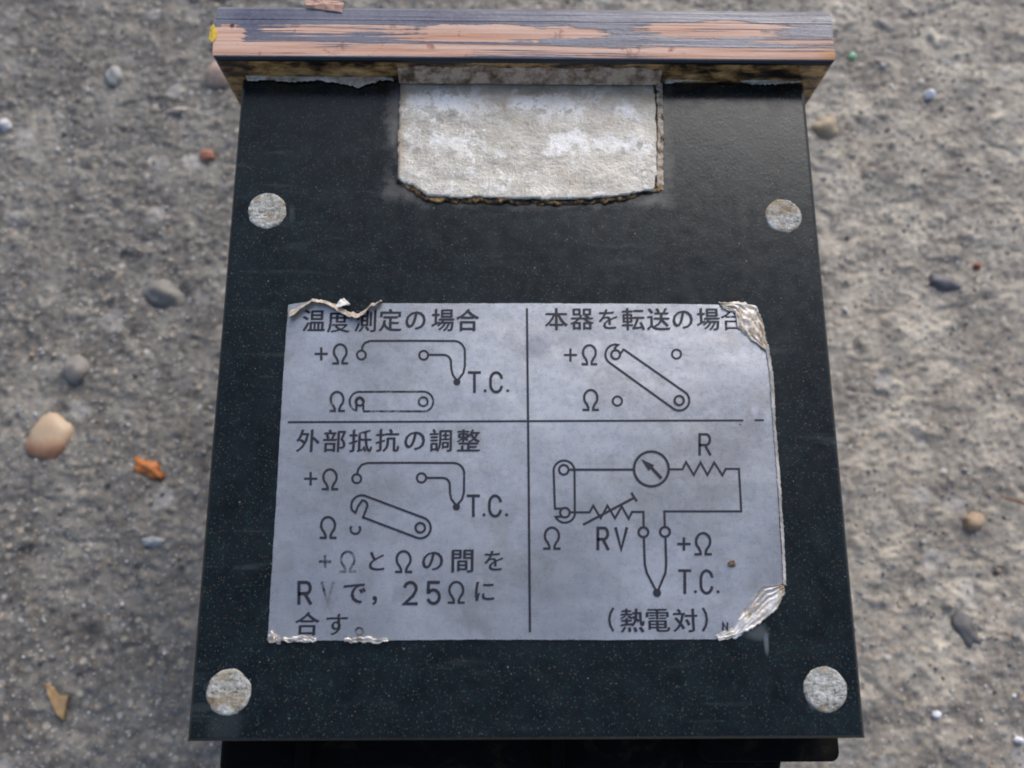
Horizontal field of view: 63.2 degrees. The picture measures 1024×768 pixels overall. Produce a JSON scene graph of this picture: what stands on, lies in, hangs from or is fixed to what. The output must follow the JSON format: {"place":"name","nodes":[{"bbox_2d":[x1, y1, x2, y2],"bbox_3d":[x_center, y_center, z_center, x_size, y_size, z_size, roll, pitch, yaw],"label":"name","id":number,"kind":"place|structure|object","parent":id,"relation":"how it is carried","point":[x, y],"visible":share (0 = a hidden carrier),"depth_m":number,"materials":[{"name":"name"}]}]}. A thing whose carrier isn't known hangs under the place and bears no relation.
{"place":"outdoors","nodes":[
{"label":"outdoors","id":0,"kind":"place"},
{"bbox_2d":[0,0,1023,767],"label":"ground","id":1,"kind":"structure","parent":0,"point":[860,370],"depth_m":0.22,"materials":[{"name":"concrete"}]},
{"bbox_2d":[0,118,11,132],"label":"pebble","id":2,"kind":"object","parent":1,"relation":"on","point":[5,125],"visible":1,"depth_m":0.23,"materials":[{"name":"white stone"}]},
{"bbox_2d":[25,412,73,458],"bbox_3d":[-0.117,0.013,0.211,0.011,0.005,0.012,25,77,5],"label":"pebble","id":3,"kind":"object","parent":1,"relation":"on","point":[50,435],"visible":1,"depth_m":0.21,"materials":[{"name":"beige stone"}]},
{"bbox_2d":[44,683,68,719],"bbox_3d":[-0.107,0.074,0.195,0.006,0.002,0.008,0,76,-1],"label":"bark splinter","id":4,"kind":"object","parent":1,"relation":"on","point":[58,702],"visible":1,"depth_m":0.20,"materials":[{"name":"beige wood"}]},
{"bbox_2d":[63,354,90,383],"bbox_3d":[-0.112,-0.004,0.215,0.007,0.005,0.008,0,76,-1],"label":"pebble","id":5,"kind":"object","parent":1,"relation":"on","point":[76,368],"visible":1,"depth_m":0.21,"materials":[{"name":"beige stone"}]},
{"bbox_2d":[105,66,122,86],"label":"pebble","id":6,"kind":"object","parent":1,"relation":"on","point":[113,76],"visible":1,"depth_m":0.23,"materials":[{"name":"stone"}]},
{"bbox_2d":[133,457,164,479],"bbox_3d":[-0.091,0.021,0.209,0.009,0.003,0.006,0,76,-1],"label":"stone chip","id":7,"kind":"object","parent":1,"relation":"on","point":[151,469],"visible":1,"depth_m":0.21,"materials":[{"name":"orange stone"}]},
{"bbox_2d":[142,536,165,546],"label":"pebble","id":8,"kind":"object","parent":1,"relation":"on","point":[151,541],"visible":1,"depth_m":0.20,"materials":[{"name":"grey stone"}]},
{"bbox_2d":[141,279,185,307],"bbox_3d":[-0.092,-0.023,0.221,0.013,0.006,0.009,0,76,-1],"label":"pebble","id":9,"kind":"object","parent":1,"relation":"on","point":[163,293],"visible":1,"depth_m":0.22,"materials":[{"name":"grey stone"}]},
{"bbox_2d":[165,107,189,114],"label":"pebble","id":10,"kind":"object","parent":1,"relation":"on","point":[177,110],"visible":1,"depth_m":0.23,"materials":[{"name":"beige stone"}]},
{"bbox_2d":[199,149,214,161],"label":"pebble","id":11,"kind":"object","parent":1,"relation":"on","point":[205,155],"visible":1,"depth_m":0.23,"materials":[{"name":"red stone"}]},
{"bbox_2d":[205,61,229,87],"bbox_3d":[-0.081,-0.088,0.236,0.010,0.006,0.009,0,76,-1],"label":"pebble","id":12,"kind":"object","parent":1,"relation":"on","point":[215,77],"visible":0.42,"depth_m":0.23,"materials":[{"name":"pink stone"}]},
{"bbox_2d":[0,0,1023,767],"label":"loose grit","id":13,"kind":"object","parent":1,"relation":"on","point":[922,542],"visible":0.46,"depth_m":0.22,"materials":[{"name":"gravel"}]},
{"bbox_2d":[188,0,864,767],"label":"panel meter","id":14,"kind":"object","parent":1,"relation":"on","point":[524,448],"visible":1,"depth_m":0.12,"materials":[{"name":"black paint"}]},
{"bbox_2d":[728,560,735,566],"bbox_3d":[0.031,0.025,0.116,0.001,0.001,0.001,0,76,-1],"label":"dirt crumb","id":15,"kind":"object","parent":14,"relation":"on","point":[732,563],"visible":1,"depth_m":0.12,"materials":[{"name":"brown soil"}]},
{"bbox_2d":[811,116,838,138],"bbox_3d":[0.088,-0.072,0.234,0.008,0.006,0.007,0,76,-1],"label":"pebble","id":16,"kind":"object","parent":1,"relation":"on","point":[824,127],"visible":1,"depth_m":0.23,"materials":[{"name":"stone"}]},
{"bbox_2d":[849,52,856,60],"bbox_3d":[0.098,-0.094,0.240,0.002,0.002,0.003,0,76,-1],"label":"plastic crumb","id":17,"kind":"object","parent":1,"relation":"on","point":[852,56],"visible":1,"depth_m":0.24,"materials":[{"name":"green plastic"}]},
{"bbox_2d":[923,89,935,98],"bbox_3d":[0.118,-0.082,0.236,0.003,0.004,0.003,0,76,-1],"label":"quartz grain","id":18,"kind":"object","parent":1,"relation":"on","point":[929,94],"visible":1,"depth_m":0.23},
{"bbox_2d":[931,711,940,718],"bbox_3d":[0.101,0.079,0.199,0.002,0.002,0.002,0,76,-1],"label":"quartz grain","id":19,"kind":"object","parent":1,"relation":"on","point":[936,714],"visible":1,"depth_m":0.20},
{"bbox_2d":[929,272,961,291],"bbox_3d":[0.116,-0.027,0.225,0.010,0.004,0.006,0,76,-1],"label":"pebble","id":20,"kind":"object","parent":1,"relation":"on","point":[941,282],"visible":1,"depth_m":0.22,"materials":[{"name":"stone"}]},
{"bbox_2d":[952,609,981,648],"bbox_3d":[0.111,0.060,0.204,0.007,0.004,0.010,0,76,-1],"label":"pebble","id":21,"kind":"object","parent":1,"relation":"on","point":[964,628],"visible":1,"depth_m":0.20,"materials":[{"name":"stone"}]},
{"bbox_2d":[963,512,984,529],"bbox_3d":[0.116,0.034,0.209,0.006,0.004,0.005,0,76,-1],"label":"pebble","id":22,"kind":"object","parent":1,"relation":"on","point":[973,520],"visible":1,"depth_m":0.21,"materials":[{"name":"beige stone"}]},
{"bbox_2d":[973,263,980,269],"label":"pebble","id":23,"kind":"object","parent":1,"relation":"on","point":[977,266],"visible":1,"depth_m":0.23,"materials":[{"name":"stone"}]},
{"bbox_2d":[1001,497,1023,504],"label":"twig","id":24,"kind":"object","parent":1,"relation":"on","point":[1018,501],"visible":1,"depth_m":0.21,"materials":[{"name":"brown wood"}]},
{"bbox_2d":[1013,736,1023,742],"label":"quartz grain","id":25,"kind":"object","parent":1,"relation":"on","point":[1016,739],"visible":1,"depth_m":0.20}
]}

